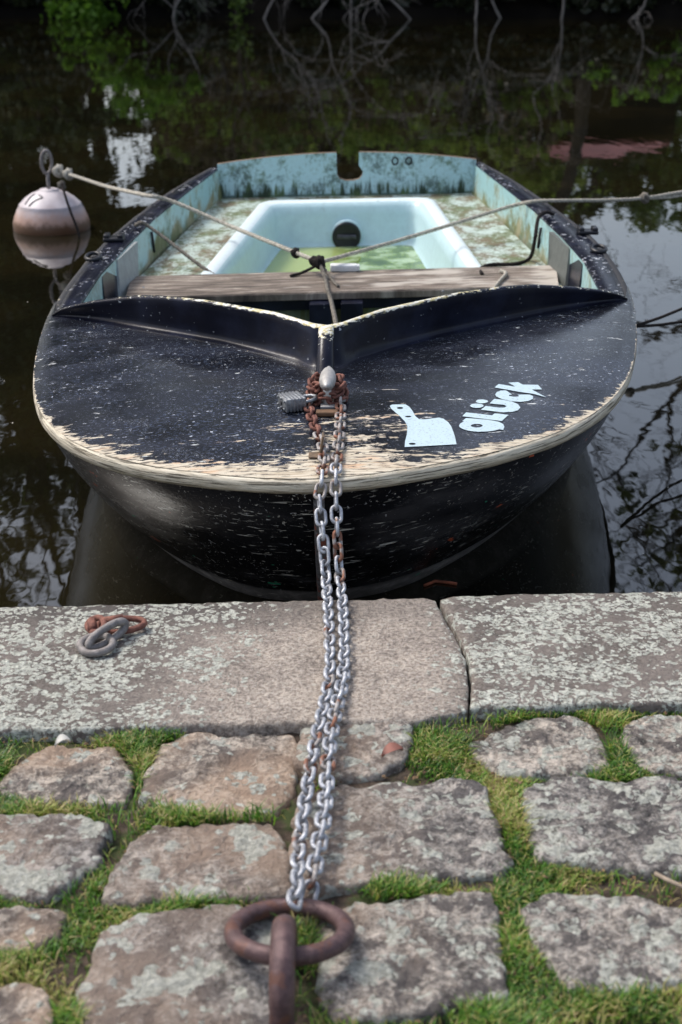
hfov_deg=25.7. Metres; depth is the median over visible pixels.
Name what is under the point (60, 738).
fallen leaf
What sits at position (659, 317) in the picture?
mooring line
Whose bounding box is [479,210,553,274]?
tie rope
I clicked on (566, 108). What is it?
river water
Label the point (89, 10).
willow bush
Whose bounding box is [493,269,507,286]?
tie rope
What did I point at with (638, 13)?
bare shrub
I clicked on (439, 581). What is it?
twig
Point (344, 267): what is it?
bottle
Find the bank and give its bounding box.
[0,0,681,17]
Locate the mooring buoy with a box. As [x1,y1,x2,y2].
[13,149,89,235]
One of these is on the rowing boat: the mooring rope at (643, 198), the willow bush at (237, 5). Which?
the mooring rope at (643, 198)
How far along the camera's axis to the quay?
2.10 m
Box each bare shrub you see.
[128,0,217,18]
[252,0,327,18]
[263,0,273,18]
[281,0,410,21]
[350,0,418,23]
[474,0,477,18]
[491,0,587,17]
[560,0,564,18]
[628,0,652,20]
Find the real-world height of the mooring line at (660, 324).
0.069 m
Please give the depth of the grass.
1.90 m
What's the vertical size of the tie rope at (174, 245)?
0.146 m
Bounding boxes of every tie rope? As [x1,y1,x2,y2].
[134,221,214,273]
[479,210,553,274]
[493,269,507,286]
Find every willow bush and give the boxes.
[40,0,128,20]
[228,0,252,19]
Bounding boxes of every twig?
[423,580,456,586]
[654,871,681,888]
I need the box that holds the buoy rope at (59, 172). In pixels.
[52,164,310,259]
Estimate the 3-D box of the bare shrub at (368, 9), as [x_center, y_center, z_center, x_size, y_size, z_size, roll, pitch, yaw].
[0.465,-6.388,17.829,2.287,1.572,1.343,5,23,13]
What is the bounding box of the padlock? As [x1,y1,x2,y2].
[277,391,317,412]
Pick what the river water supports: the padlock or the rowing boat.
the rowing boat
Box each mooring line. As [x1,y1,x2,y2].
[636,307,681,326]
[637,320,681,327]
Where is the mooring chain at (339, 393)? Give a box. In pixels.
[286,372,350,911]
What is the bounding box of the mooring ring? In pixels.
[224,898,354,1023]
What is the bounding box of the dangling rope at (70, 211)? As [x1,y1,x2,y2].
[61,182,79,236]
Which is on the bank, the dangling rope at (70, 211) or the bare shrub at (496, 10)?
the bare shrub at (496, 10)
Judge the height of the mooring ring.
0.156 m
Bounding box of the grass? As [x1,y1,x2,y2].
[0,705,681,1023]
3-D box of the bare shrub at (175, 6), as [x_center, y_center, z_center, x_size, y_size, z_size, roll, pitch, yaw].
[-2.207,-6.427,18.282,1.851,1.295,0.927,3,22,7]
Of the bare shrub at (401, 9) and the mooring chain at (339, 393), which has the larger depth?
the bare shrub at (401, 9)
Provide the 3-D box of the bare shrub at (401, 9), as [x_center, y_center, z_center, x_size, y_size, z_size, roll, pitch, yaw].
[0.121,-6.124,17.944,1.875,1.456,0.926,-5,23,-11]
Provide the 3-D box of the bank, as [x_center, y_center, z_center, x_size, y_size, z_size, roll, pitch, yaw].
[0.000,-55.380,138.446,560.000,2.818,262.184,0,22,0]
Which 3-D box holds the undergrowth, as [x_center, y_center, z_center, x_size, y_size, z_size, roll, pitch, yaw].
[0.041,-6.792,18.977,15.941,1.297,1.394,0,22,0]
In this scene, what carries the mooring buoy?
on the river water
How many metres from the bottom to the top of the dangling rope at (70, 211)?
0.324 m
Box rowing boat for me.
[33,151,636,600]
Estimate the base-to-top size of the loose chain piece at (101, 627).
0.040 m
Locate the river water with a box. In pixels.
[0,16,681,609]
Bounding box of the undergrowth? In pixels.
[2,0,656,17]
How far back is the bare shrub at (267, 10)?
18.49 m
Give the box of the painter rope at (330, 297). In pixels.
[289,262,339,323]
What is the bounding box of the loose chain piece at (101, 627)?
[76,614,147,656]
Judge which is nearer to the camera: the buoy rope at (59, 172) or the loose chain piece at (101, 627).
the loose chain piece at (101, 627)
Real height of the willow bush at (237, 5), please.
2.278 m
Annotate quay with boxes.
[0,591,681,1023]
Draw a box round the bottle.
[330,263,359,271]
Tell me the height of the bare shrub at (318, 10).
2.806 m
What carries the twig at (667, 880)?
on the grass
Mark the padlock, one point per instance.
(293, 401)
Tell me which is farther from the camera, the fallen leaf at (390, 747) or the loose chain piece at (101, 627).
the loose chain piece at (101, 627)
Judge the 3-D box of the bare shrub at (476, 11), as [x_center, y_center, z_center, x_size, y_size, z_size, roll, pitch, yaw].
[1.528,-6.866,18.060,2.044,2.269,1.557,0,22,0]
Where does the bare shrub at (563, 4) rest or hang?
on the bank
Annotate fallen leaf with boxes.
[55,734,69,746]
[381,742,402,756]
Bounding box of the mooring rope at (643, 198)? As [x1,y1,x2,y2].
[308,190,681,269]

